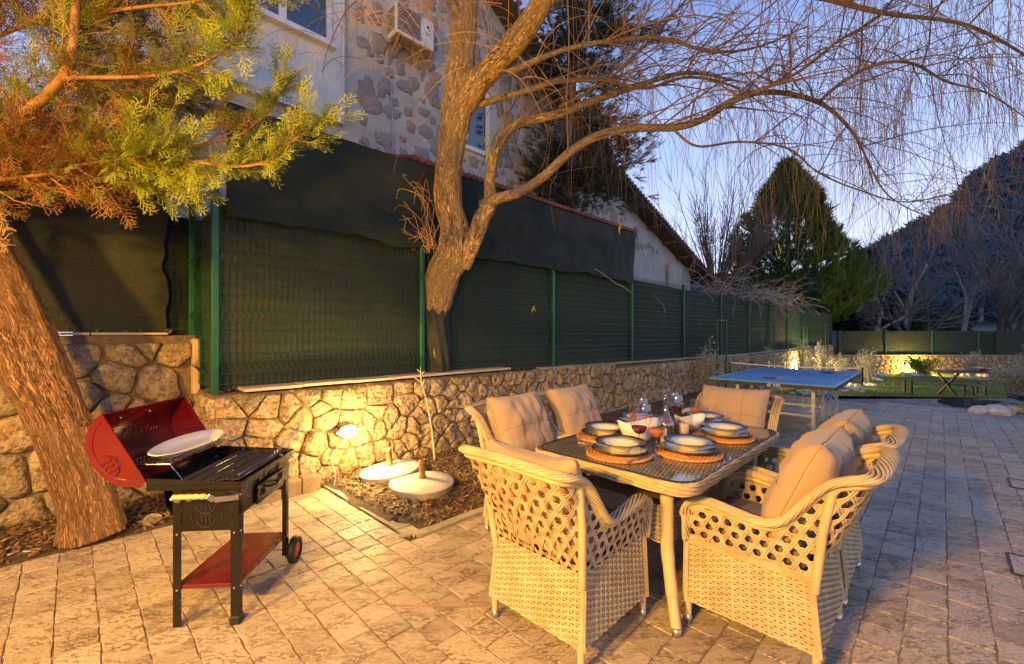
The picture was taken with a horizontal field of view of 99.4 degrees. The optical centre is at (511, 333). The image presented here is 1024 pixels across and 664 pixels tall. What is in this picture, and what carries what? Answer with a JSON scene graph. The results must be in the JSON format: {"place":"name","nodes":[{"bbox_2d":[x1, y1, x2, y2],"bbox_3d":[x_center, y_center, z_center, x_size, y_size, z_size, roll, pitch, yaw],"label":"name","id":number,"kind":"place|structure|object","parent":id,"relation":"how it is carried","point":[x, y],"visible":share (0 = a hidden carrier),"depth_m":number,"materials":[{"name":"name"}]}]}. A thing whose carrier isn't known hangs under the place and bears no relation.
{"place":"outdoors","nodes":[
{"label":"outdoors","id":0,"kind":"place"},
{"bbox_2d":[0,496,172,566],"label":"planting bed","id":1,"kind":"object","parent":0,"point":[13,559],"visible":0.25,"depth_m":3.06,"materials":[{"name":"soil"}]},
{"bbox_2d":[139,513,161,525],"bbox_3d":[-2.715,1.402,3.284,0.148,0.079,0.148,0,0,0],"label":"rock","id":2,"kind":"object","parent":1,"relation":"on","point":[152,518],"visible":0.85,"depth_m":3.25,"materials":[{"name":"stone"}]},
{"bbox_2d":[0,0,365,548],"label":"leaning conifer","id":3,"kind":"object","parent":1,"relation":"on","point":[39,384],"visible":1,"depth_m":2.49,"materials":[{"name":"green plant"}]},
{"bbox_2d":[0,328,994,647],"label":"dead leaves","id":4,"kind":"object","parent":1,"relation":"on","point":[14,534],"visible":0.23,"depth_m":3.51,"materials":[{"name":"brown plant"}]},
{"bbox_2d":[0,396,1023,663],"bbox_3d":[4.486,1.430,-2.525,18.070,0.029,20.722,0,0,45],"label":"patio","id":5,"kind":"structure","parent":0,"point":[934,580],"depth_m":2.36,"materials":[{"name":"stone"}]},
{"bbox_2d":[0,332,199,528],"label":"boundary wall","id":6,"kind":"structure","parent":5,"relation":"on","point":[113,372],"depth_m":3.56,"materials":[{"name":"stone"}]},
{"bbox_2d":[0,144,201,334],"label":"wall net","id":7,"kind":"object","parent":6,"relation":"on","point":[93,273],"depth_m":3.68,"materials":[{"name":"green fabric"}]},
{"bbox_2d":[86,396,301,627],"bbox_3d":[-1.673,0.902,2.384,0.752,1.037,0.730,0,0,-4],"label":"barbecue","id":8,"kind":"object","parent":5,"relation":"on","point":[205,489],"visible":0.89,"depth_m":2.22,"materials":[{"name":"black metal"}]},
{"bbox_2d":[147,429,224,457],"bbox_3d":[-1.797,0.620,2.419,0.196,0.043,0.539,8,1,-2],"label":"oval platter","id":9,"kind":"object","parent":8,"relation":"on","point":[178,446],"visible":0.98,"depth_m":2.42,"materials":[{"name":"white ceramic"}]},
{"bbox_2d":[238,424,301,474],"bbox_3d":[-1.344,0.640,2.454,0.041,0.145,0.554,0,0,2],"label":"grid handle","id":10,"kind":"object","parent":8,"relation":"on","point":[277,450],"visible":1,"depth_m":2.48,"materials":[{"name":"silver metal"}]},
{"bbox_2d":[252,472,319,506],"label":"kerb","id":11,"kind":"structure","parent":5,"relation":"on","point":[307,483],"depth_m":3.81,"materials":[{"name":"beige stone"}]},
{"bbox_2d":[73,0,710,374],"bbox_3d":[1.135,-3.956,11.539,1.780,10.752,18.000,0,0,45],"label":"house","id":12,"kind":"structure","parent":5,"relation":"on","point":[382,123],"depth_m":7.86,"materials":[{"name":"paint"}]},
{"bbox_2d":[253,0,336,50],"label":"window","id":13,"kind":"structure","parent":12,"relation":"in","point":[298,19],"depth_m":6.63,"materials":[{"name":"white"}]},
{"bbox_2d":[387,1,434,80],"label":"air conditioner","id":14,"kind":"object","parent":12,"relation":"attached to","point":[407,43],"visible":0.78,"depth_m":7.71,"materials":[{"name":"white metal"}]},
{"bbox_2d":[465,90,488,157],"bbox_3d":[-0.864,-4.540,9.107,0.160,1.480,1.130,0,0,45],"label":"window","id":15,"kind":"structure","parent":12,"relation":"in","point":[475,143],"depth_m":9.31,"materials":[{"name":"blue"}]},
{"bbox_2d":[392,154,637,235],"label":"roof","id":16,"kind":"structure","parent":12,"relation":"attached to","point":[416,158],"depth_m":8.16,"materials":[{"name":"tile"}]},
{"bbox_2d":[324,485,483,539],"bbox_3d":[-0.291,1.423,4.388,2.609,0.035,1.470,0,0,-44],"label":"bed edging","id":17,"kind":"object","parent":5,"relation":"on","point":[404,530],"visible":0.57,"depth_m":3.22,"materials":[{"name":"stone"}]},
{"bbox_2d":[193,345,835,487],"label":"retaining wall","id":18,"kind":"structure","parent":5,"relation":"on","point":[381,413],"depth_m":4.65,"materials":[{"name":"stone"}]},
{"bbox_2d":[188,168,209,387],"bbox_3d":[-2.767,-0.530,3.877,0.708,2.100,0.115,0,0,44],"label":"fence return","id":19,"kind":"object","parent":18,"relation":"on","point":[194,272],"visible":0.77,"depth_m":3.96,"materials":[{"name":"green paint"}]},
{"bbox_2d":[336,425,359,437],"bbox_3d":[-1.543,0.934,4.121,0.055,0.123,0.229,0,0,45],"label":"wall lamp","id":20,"kind":"object","parent":18,"relation":"attached to","point":[347,431],"visible":1,"depth_m":4.10,"materials":[{"name":"beige"}]},
{"bbox_2d":[210,102,831,394],"bbox_3d":[7.508,-0.649,13.694,0.150,2.644,28.432,0,0,45],"label":"fence","id":21,"kind":"object","parent":18,"relation":"on","point":[318,272],"visible":0.88,"depth_m":4.85,"materials":[{"name":"green fabric"}]},
{"bbox_2d":[595,244,825,321],"bbox_3d":[7.888,-1.322,14.342,19.130,2.013,2.487,0,0,-45],"label":"dry creeper","id":22,"kind":"object","parent":21,"relation":"on","point":[762,299],"visible":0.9,"depth_m":13.95,"materials":[{"name":"brown plant"}]},
{"bbox_2d":[216,0,1023,359],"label":"willow","id":23,"kind":"object","parent":18,"relation":"on","point":[468,82],"visible":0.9,"depth_m":4.69,"materials":[{"name":"brown plant"}]},
{"bbox_2d":[425,309,452,376],"bbox_3d":[-0.913,0.120,5.264,0.375,0.800,0.366,0,0,0],"label":"trunk wrap","id":24,"kind":"object","parent":23,"relation":"attached to","point":[439,340],"visible":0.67,"depth_m":5.13,"materials":[{"name":"fabric"}]},
{"bbox_2d":[465,390,589,530],"bbox_3d":[0.121,0.939,3.201,0.802,0.962,0.688,0,0,45],"label":"wicker armchair","id":25,"kind":"object","parent":5,"relation":"on","point":[521,420],"visible":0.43,"depth_m":3.12,"materials":[{"name":"beige wicker"}]},
{"bbox_2d":[458,437,652,663],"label":"wicker armchair","id":26,"kind":"object","parent":5,"relation":"on","point":[554,512],"visible":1,"depth_m":1.92,"materials":[{"name":"beige wicker"}]},
{"bbox_2d":[537,383,625,505],"bbox_3d":[0.599,0.940,3.685,0.802,0.960,0.688,0,0,45],"label":"wicker armchair","id":27,"kind":"object","parent":5,"relation":"on","point":[574,409],"visible":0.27,"depth_m":3.59,"materials":[{"name":"beige fabric"}]},
{"bbox_2d":[512,0,690,215],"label":"cedar","id":28,"kind":"object","parent":5,"relation":"on","point":[567,197],"visible":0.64,"depth_m":9.71,"materials":[{"name":"green plant"}]},
{"bbox_2d":[534,414,779,637],"bbox_3d":[0.979,1.043,2.773,0.972,0.754,1.562,0,0,45],"label":"dining table","id":29,"kind":"object","parent":5,"relation":"on","point":[665,484],"visible":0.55,"depth_m":2.22,"materials":[{"name":"beige wicker"}]},
{"bbox_2d":[577,431,596,442],"bbox_3d":[0.597,0.660,2.786,0.364,0.021,0.363,0,0,22],"label":"placemat","id":30,"kind":"object","parent":29,"relation":"on","point":[580,434],"visible":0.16,"depth_m":2.74,"materials":[{"name":"wicker"}]},
{"bbox_2d":[581,427,621,436],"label":"dinner plate","id":31,"kind":"object","parent":30,"relation":"on","point":[590,431],"visible":0.38,"depth_m":2.80,"materials":[{"name":"beige ceramic"}]},
{"bbox_2d":[585,421,619,434],"bbox_3d":[0.602,0.615,2.785,0.271,0.054,0.271,0,0,27],"label":"soup plate","id":32,"kind":"object","parent":31,"relation":"on","point":[606,427],"visible":0.88,"depth_m":2.84,"materials":[{"name":"beige ceramic"}]},
{"bbox_2d":[586,447,652,464],"bbox_3d":[0.591,0.660,2.390,0.364,0.021,0.363,0,0,-11],"label":"placemat","id":33,"kind":"object","parent":29,"relation":"on","point":[600,456],"visible":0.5,"depth_m":2.29,"materials":[{"name":"wicker"}]},
{"bbox_2d":[591,442,647,455],"bbox_3d":[0.591,0.638,2.391,0.303,0.023,0.303,0,0,24],"label":"dinner plate","id":34,"kind":"object","parent":33,"relation":"on","point":[605,449],"visible":0.61,"depth_m":2.36,"materials":[{"name":"beige ceramic"}]},
{"bbox_2d":[595,435,645,451],"bbox_3d":[0.596,0.615,2.390,0.271,0.054,0.271,0,0,-38],"label":"soup plate","id":35,"kind":"object","parent":34,"relation":"on","point":[621,443],"visible":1,"depth_m":2.43,"materials":[{"name":"beige ceramic"}]},
{"bbox_2d":[617,417,658,440],"bbox_3d":[0.778,0.597,2.684,0.270,0.138,0.192,0,0,-17],"label":"serving bowl","id":36,"kind":"object","parent":29,"relation":"on","point":[625,428],"visible":0.54,"depth_m":2.63,"materials":[{"name":"white ceramic"}]},
{"bbox_2d":[631,411,647,433],"bbox_3d":[0.723,0.556,2.467,0.094,0.219,0.094,0,0,0],"label":"stem glass","id":37,"kind":"object","parent":29,"relation":"on","point":[639,429],"visible":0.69,"depth_m":2.45,"materials":[{"name":"red"}]},
{"bbox_2d":[648,415,664,452],"bbox_3d":[0.796,0.560,2.394,0.090,0.211,0.090,0,0,0],"label":"stem glass","id":38,"kind":"object","parent":29,"relation":"on","point":[656,432],"visible":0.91,"depth_m":2.38,"materials":[{"name":"orange"}]},
{"bbox_2d":[660,418,669,442],"bbox_3d":[0.914,0.589,2.620,0.068,0.155,0.068,0,0,0],"label":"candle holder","id":39,"kind":"object","parent":29,"relation":"on","point":[663,435],"visible":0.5,"depth_m":2.60,"materials":[{"name":"white glass"}]},
{"bbox_2d":[658,388,673,438],"bbox_3d":[0.971,0.498,2.749,0.102,0.336,0.102,0,0,0],"label":"decanter","id":40,"kind":"object","parent":29,"relation":"on","point":[666,417],"visible":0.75,"depth_m":2.71,"materials":[{"name":"clear glass"}]},
{"bbox_2d":[670,394,683,424],"bbox_3d":[1.203,0.558,3.171,0.092,0.216,0.092,0,0,0],"label":"stem glass","id":41,"kind":"object","parent":29,"relation":"on","point":[676,408],"visible":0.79,"depth_m":3.15,"materials":[{"name":"red"}]},
{"bbox_2d":[679,422,688,433],"bbox_3d":[1.110,0.595,2.806,0.104,0.142,0.104,0,0,0],"label":"candle holder","id":42,"kind":"object","parent":29,"relation":"on","point":[683,427],"visible":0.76,"depth_m":2.78,"materials":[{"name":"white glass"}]},
{"bbox_2d":[654,445,723,462],"bbox_3d":[0.978,0.660,2.410,0.364,0.021,0.363,0,0,22],"label":"placemat","id":43,"kind":"object","parent":29,"relation":"on","point":[711,458],"visible":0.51,"depth_m":2.30,"materials":[{"name":"wicker"}]},
{"bbox_2d":[659,441,717,454],"bbox_3d":[0.977,0.638,2.409,0.303,0.023,0.303,0,0,32],"label":"dinner plate","id":44,"kind":"object","parent":43,"relation":"on","point":[672,447],"visible":0.59,"depth_m":2.38,"materials":[{"name":"beige ceramic"}]},
{"bbox_2d":[663,434,715,450],"bbox_3d":[0.982,0.615,2.409,0.271,0.054,0.271,0,0,27],"label":"soup plate","id":45,"kind":"object","parent":44,"relation":"on","point":[687,442],"visible":1,"depth_m":2.45,"materials":[{"name":"beige ceramic"}]},
{"bbox_2d":[674,413,704,431],"bbox_3d":[1.211,0.609,2.966,0.223,0.114,0.159,0,0,-17],"label":"serving bowl","id":46,"kind":"object","parent":29,"relation":"on","point":[694,421],"visible":0.77,"depth_m":2.92,"materials":[{"name":"white ceramic"}]},
{"bbox_2d":[690,399,699,414],"bbox_3d":[1.310,0.571,3.108,0.064,0.191,0.064,0,0,0],"label":"stem glass","id":47,"kind":"object","parent":29,"relation":"on","point":[694,410],"visible":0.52,"depth_m":3.09,"materials":[{"name":"orange"}]},
{"bbox_2d":[693,430,755,444],"bbox_3d":[1.354,0.660,2.782,0.363,0.021,0.364,0,0,19],"label":"placemat","id":48,"kind":"object","parent":29,"relation":"on","point":[749,439],"visible":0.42,"depth_m":2.67,"materials":[{"name":"wicker"}]},
{"bbox_2d":[698,427,749,437],"bbox_3d":[1.354,0.638,2.783,0.303,0.023,0.303,0,0,-29],"label":"dinner plate","id":49,"kind":"object","parent":48,"relation":"on","point":[736,434],"visible":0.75,"depth_m":2.76,"materials":[{"name":"beige ceramic"}]},
{"bbox_2d":[701,421,747,434],"bbox_3d":[1.359,0.615,2.782,0.271,0.054,0.271,0,0,-5],"label":"soup plate","id":50,"kind":"object","parent":49,"relation":"on","point":[724,428],"visible":1,"depth_m":2.82,"materials":[{"name":"beige ceramic"}]},
{"bbox_3d":[1.390,0.660,3.162,0.364,0.021,0.363,0,0,-43],"label":"placemat","id":51,"kind":"object","parent":29,"relation":"on","visible":0},
{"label":"dinner plate","id":52,"kind":"object","parent":51,"relation":"on","visible":0},
{"bbox_2d":[684,411,723,421],"bbox_3d":[1.396,0.615,3.160,0.271,0.054,0.271,0,0,-33],"label":"soup plate","id":53,"kind":"object","parent":52,"relation":"on","point":[710,416],"visible":0.59,"depth_m":3.19,"materials":[{"name":"beige ceramic"}]},
{"bbox_3d":[0.910,0.660,3.123,0.364,0.021,0.363,0,0,-35],"label":"placemat","id":54,"kind":"object","parent":29,"relation":"on","visible":0},
{"bbox_2d":[617,417,631,421],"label":"dinner plate","id":55,"kind":"object","parent":54,"relation":"on","point":[623,419],"visible":0.14,"depth_m":3.20,"materials":[{"name":"beige ceramic"}]},
{"bbox_2d":[620,412,658,421],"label":"soup plate","id":56,"kind":"object","parent":55,"relation":"on","point":[626,414],"visible":0.42,"depth_m":3.18,"materials":[{"name":"beige ceramic"}]},
{"bbox_2d":[650,150,809,295],"bbox_3d":[8.086,-2.968,16.809,5.840,8.982,5.727,0,0,31],"label":"pollard willow","id":57,"kind":"object","parent":5,"relation":"on","point":[709,254],"visible":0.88,"depth_m":16.26,"materials":[{"name":"brown plant"}]},
{"bbox_2d":[677,385,784,504],"bbox_3d":[1.810,0.942,3.634,0.688,0.957,0.802,0,0,45],"label":"wicker armchair","id":58,"kind":"object","parent":5,"relation":"on","point":[747,407],"visible":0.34,"depth_m":3.58,"materials":[{"name":"beige fabric"}]},
{"bbox_2d":[709,367,860,430],"bbox_3d":[4.429,1.040,6.919,1.525,0.760,2.746,0,0,44],"label":"table tennis","id":59,"kind":"object","parent":5,"relation":"on","point":[822,382],"visible":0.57,"depth_m":6.36,"materials":[{"name":"blue metal"}]},
{"bbox_2d":[729,362,863,385],"bbox_3d":[4.430,0.627,6.920,1.824,0.265,0.027,0,0,44],"label":"table tennis net","id":60,"kind":"object","parent":59,"relation":"attached to","point":[851,373],"visible":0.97,"depth_m":6.78,"materials":[{"name":"black paint"}]},
{"bbox_2d":[679,424,900,663],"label":"wicker armchair","id":61,"kind":"object","parent":5,"relation":"on","point":[785,527],"visible":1,"depth_m":1.90,"materials":[{"name":"beige wicker"}]},
{"bbox_2d":[730,407,908,606],"bbox_3d":[1.801,0.934,2.565,0.802,0.972,0.688,0,0,45],"label":"wicker armchair","id":62,"kind":"object","parent":5,"relation":"on","point":[861,431],"visible":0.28,"depth_m":2.44,"materials":[{"name":"beige wicker"}]},
{"bbox_2d":[832,355,1023,372],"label":"garden end wall","id":63,"kind":"structure","parent":5,"relation":"on","point":[893,364],"depth_m":22.86,"materials":[{"name":"stone"}]},
{"bbox_2d":[836,330,1023,354],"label":"garden end fence","id":64,"kind":"object","parent":63,"relation":"on","point":[996,342],"visible":0.98,"depth_m":23.07,"materials":[{"name":"green metal"}]},
{"bbox_2d":[1005,552,1023,576],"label":"access cover","id":65,"kind":"object","parent":5,"relation":"on","point":[1017,562],"visible":1,"depth_m":2.67,"materials":[{"name":"black metal"}]},
{"bbox_2d":[1007,478,1023,489],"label":"access cover","id":66,"kind":"object","parent":5,"relation":"on","point":[1017,483],"visible":1,"depth_m":4.09,"materials":[{"name":"black metal"}]},
{"bbox_2d":[0,0,1023,335],"label":"sky","id":67,"kind":"structure","parent":0,"point":[666,196],"materials":[{"name":"blue"}]},
{"bbox_2d":[321,387,783,540],"bbox_3d":[2.275,1.388,7.203,1.700,0.072,10.200,0,0,45],"label":"planting bed","id":68,"kind":"object","parent":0,"point":[355,499],"visible":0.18,"depth_m":3.76,"materials":[{"name":"soil"}]},
{"bbox_2d":[359,447,418,484],"bbox_3d":[-1.172,1.235,4.159,0.564,0.272,0.564,-5,0,-14],"label":"umbrella base","id":69,"kind":"object","parent":68,"relation":"on","point":[388,470],"visible":0.89,"depth_m":4.05,"materials":[{"name":"white concrete"}]},
{"bbox_2d":[352,451,478,525],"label":"weeds","id":70,"kind":"object","parent":68,"relation":"on","point":[449,512],"visible":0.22,"depth_m":3.70,"materials":[{"name":"plant"}]},
{"bbox_2d":[389,458,453,500],"bbox_3d":[-0.798,1.254,3.859,0.564,0.272,0.564,1,1,30],"label":"umbrella base","id":71,"kind":"object","parent":68,"relation":"on","point":[421,484],"visible":0.94,"depth_m":3.74,"materials":[{"name":"white concrete"}]},
{"bbox_2d":[413,367,435,459],"bbox_3d":[-0.921,0.888,4.617,0.263,1.060,0.076,0,0,-31],"label":"sapling","id":72,"kind":"object","parent":68,"relation":"on","point":[432,435],"visible":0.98,"depth_m":4.64,"materials":[{"name":"plant"}]},
{"bbox_2d":[695,336,724,386],"bbox_3d":[4.503,0.778,9.882,0.616,1.463,0.685,0,0,0],"label":"olive bush","id":73,"kind":"object","parent":68,"relation":"on","point":[711,366],"visible":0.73,"depth_m":9.90,"materials":[{"name":"green plant"}]},
{"bbox_2d":[725,355,742,388],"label":"olive bush","id":74,"kind":"object","parent":68,"relation":"on","point":[732,371],"visible":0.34,"depth_m":10.59,"materials":[{"name":"green plant"}]},
{"bbox_2d":[770,373,1019,398],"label":"lawn","id":75,"kind":"structure","parent":0,"point":[891,384],"depth_m":14.86,"materials":[{"name":"green plant"}]},
{"bbox_2d":[716,319,726,387],"bbox_3d":[5.206,0.654,10.780,0.035,1.976,0.655,0,0,45],"label":"steel frame","id":76,"kind":"object","parent":75,"relation":"on","point":[717,320],"visible":0.71,"depth_m":10.98,"materials":[{"name":"green paint"}]},
{"bbox_2d":[754,346,782,389],"bbox_3d":[7.585,1.110,12.943,0.910,1.489,0.900,0,0,-22],"label":"olive bush","id":77,"kind":"object","parent":75,"relation":"on","point":[760,361],"visible":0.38,"depth_m":12.95,"materials":[{"name":"green plant"}]},
{"bbox_2d":[768,324,773,362],"bbox_3d":[8.577,0.794,14.380,0.035,2.207,0.655,0,0,45],"label":"steel frame","id":78,"kind":"object","parent":75,"relation":"on","point":[773,339],"visible":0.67,"depth_m":14.55,"materials":[{"name":"green paint"}]},
{"bbox_2d":[788,336,812,368],"bbox_3d":[10.319,0.989,15.478,0.808,1.874,0.736,0,0,-43],"label":"olive bush","id":79,"kind":"object","parent":75,"relation":"on","point":[802,355],"visible":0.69,"depth_m":15.47,"materials":[{"name":"green plant"}]},
{"bbox_2d":[803,327,807,369],"bbox_3d":[12.207,0.875,18.080,0.035,2.260,0.655,0,0,45],"label":"steel frame","id":80,"kind":"object","parent":75,"relation":"on","point":[806,342],"visible":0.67,"depth_m":18.29,"materials":[{"name":"green paint"}]},
{"bbox_2d":[808,339,840,370],"bbox_3d":[11.362,1.069,15.811,1.077,1.732,0.932,0,0,0],"label":"olive bush","id":81,"kind":"object","parent":75,"relation":"on","point":[820,359],"visible":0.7,"depth_m":15.81,"materials":[{"name":"green plant"}]},
{"bbox_2d":[825,329,828,368],"bbox_3d":[14.691,0.928,20.280,0.035,2.281,0.655,0,0,45],"label":"steel frame","id":82,"kind":"object","parent":75,"relation":"on","point":[827,344],"visible":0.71,"depth_m":20.50,"materials":[{"name":"green paint"}]},
{"bbox_2d":[829,352,854,370],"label":"olive bush","id":83,"kind":"object","parent":75,"relation":"on","point":[842,365],"visible":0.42,"depth_m":15.97,"materials":[{"name":"green plant"}]},
{"bbox_2d":[850,348,885,382],"bbox_3d":[13.635,1.209,16.595,0.983,1.494,1.383,0,0,0],"label":"olive bush","id":84,"kind":"object","parent":75,"relation":"on","point":[868,372],"visible":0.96,"depth_m":16.48,"materials":[{"name":"green plant"}]},
{"bbox_2d":[899,355,944,374],"bbox_3d":[20.268,1.614,21.535,1.484,1.113,1.700,0,0,0],"label":"oleander","id":85,"kind":"object","parent":75,"relation":"on","point":[920,366],"visible":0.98,"depth_m":21.43,"materials":[{"name":"green plant"}]},
{"bbox_2d":[901,379,988,395],"bbox_3d":[12.980,1.626,13.050,2.100,0.448,0.350,0,0,7],"label":"garden bench","id":86,"kind":"object","parent":75,"relation":"on","point":[940,380],"visible":0.9,"depth_m":13.02,"materials":[{"name":"brown wood"}]},
{"bbox_2d":[957,351,985,378],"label":"olive bush","id":87,"kind":"object","parent":75,"relation":"on","point":[973,362],"visible":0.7,"depth_m":19.50,"materials":[{"name":"green plant"}]},
{"bbox_2d":[926,370,1023,395],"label":"picnic table","id":88,"kind":"object","parent":75,"relation":"on","point":[948,383],"visible":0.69,"depth_m":12.45,"materials":[{"name":"brown wood"}]},
{"bbox_2d":[960,383,1003,396],"bbox_3d":[13.550,1.626,11.850,2.100,0.448,0.350,0,0,7],"label":"garden bench","id":89,"kind":"object","parent":75,"relation":"on","point":[972,389],"visible":0.61,"depth_m":11.89,"materials":[{"name":"brown wood"}]},
{"bbox_2d":[982,360,1023,393],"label":"olive bush","id":90,"kind":"object","parent":75,"relation":"on","point":[1014,381],"visible":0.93,"depth_m":9.83,"materials":[{"name":"green plant"}]},
{"bbox_2d":[780,395,1023,415],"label":"gravel path","id":91,"kind":"structure","parent":0,"point":[928,401],"depth_m":9.20,"materials":[{"name":"grey gravel"}]},
{"bbox_2d":[967,405,987,413],"bbox_3d":[8.335,1.380,7.760,0.294,0.200,0.286,0,0,-40],"label":"rock","id":92,"kind":"object","parent":91,"relation":"on","point":[978,409],"visible":0.66,"depth_m":7.68,"materials":[{"name":"stone"}]},
{"bbox_2d":[986,404,1016,415],"bbox_3d":[8.523,1.375,7.627,0.395,0.252,0.377,0,0,0],"label":"rock","id":93,"kind":"object","parent":91,"relation":"on","point":[995,409],"visible":0.59,"depth_m":7.52,"materials":[{"name":"stone"}]},
{"bbox_2d":[1005,392,1023,401],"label":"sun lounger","id":94,"kind":"object","parent":91,"relation":"on","point":[1017,396],"visible":0.99,"depth_m":7.76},
{"bbox_2d":[1007,404,1023,412],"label":"rock","id":95,"kind":"object","parent":91,"relation":"on","point":[1019,408],"visible":0.52,"depth_m":7.80,"materials":[{"name":"stone"}]},
{"bbox_2d":[830,182,1023,350],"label":"hillside","id":96,"kind":"structure","parent":0,"point":[991,327],"depth_m":33.92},
{"bbox_2d":[716,153,894,323],"bbox_3d":[16.477,-4.469,25.586,8.344,12.184,8.925,0,0,0],"label":"cypress","id":97,"kind":"object","parent":96,"relation":"on","point":[778,265],"visible":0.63,"depth_m":23.48,"materials":[{"name":"green plant"}]},
{"bbox_2d":[690,139,1023,319],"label":"hill wood","id":98,"kind":"object","parent":96,"relation":"on","point":[952,285],"visible":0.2,"depth_m":60.29,"materials":[{"name":"plant"}]},
{"bbox_2d":[820,247,923,330],"bbox_3d":[26.243,-1.890,32.927,8.477,9.482,8.883,0,0,35],"label":"dark fir","id":99,"kind":"object","parent":96,"relation":"on","point":[846,324],"visible":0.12,"depth_m":31.47,"materials":[{"name":"green plant"}]},
{"bbox_2d":[862,232,898,273],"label":"bare tree","id":100,"kind":"object","parent":96,"relation":"on","point":[883,245],"visible":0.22,"depth_m":35.70,"materials":[{"name":"brown plant"}]},
{"bbox_2d":[857,217,959,330],"bbox_3d":[23.010,-2.791,26.166,3.992,9.041,5.453,0,0,-43],"label":"bare tree","id":101,"kind":"object","parent":96,"relation":"on","point":[891,265],"visible":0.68,"depth_m":25.75,"materials":[{"name":"brown plant"}]},
{"bbox_2d":[860,197,957,330],"bbox_3d":[26.515,-3.942,28.900,4.116,9.112,6.286,0,0,0],"label":"bare tree","id":102,"kind":"object","parent":96,"relation":"on","point":[905,322],"visible":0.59,"depth_m":28.59,"materials":[{"name":"brown plant"}]},
{"bbox_2d":[815,258,1005,330],"bbox_3d":[23.596,-1.400,25.444,9.196,6.687,4.685,0,0,0],"label":"bare tree","id":103,"kind":"object","parent":96,"relation":"on","point":[890,318],"visible":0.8,"depth_m":25.34,"materials":[{"name":"brown plant"}]},
{"bbox_2d":[854,311,975,330],"bbox_3d":[30.924,-0.759,33.742,15.358,2.424,7.009,0,0,-42],"label":"scrub","id":104,"kind":"object","parent":96,"relation":"on","point":[923,324],"visible":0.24,"depth_m":31.67,"materials":[{"name":"brown plant"}]},
{"bbox_2d":[909,199,1019,330],"bbox_3d":[29.234,-3.682,27.881,6.054,9.728,5.149,0,0,-31],"label":"bare tree","id":105,"kind":"object","parent":96,"relation":"on","point":[968,306],"visible":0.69,"depth_m":27.39,"materials":[{"name":"brown plant"}]},
{"bbox_2d":[918,179,1023,329],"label":"bare tree","id":106,"kind":"object","parent":96,"relation":"on","point":[1002,311],"visible":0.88,"depth_m":25.63,"materials":[{"name":"brown plant"}]},
{"bbox_2d":[940,207,1023,321],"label":"bare tree","id":107,"kind":"object","parent":96,"relation":"on","point":[980,319],"visible":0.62,"depth_m":37.01,"materials":[{"name":"brown plant"}]},
{"bbox_2d":[957,196,1023,270],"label":"bare tree","id":108,"kind":"object","parent":96,"relation":"on","point":[1006,238],"visible":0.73,"depth_m":29.94,"materials":[{"name":"brown plant"}]},
{"bbox_2d":[938,398,1018,407],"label":"pond","id":109,"kind":"structure","parent":0,"point":[962,402],"depth_m":8.88,"materials":[{"name":"liquid"}]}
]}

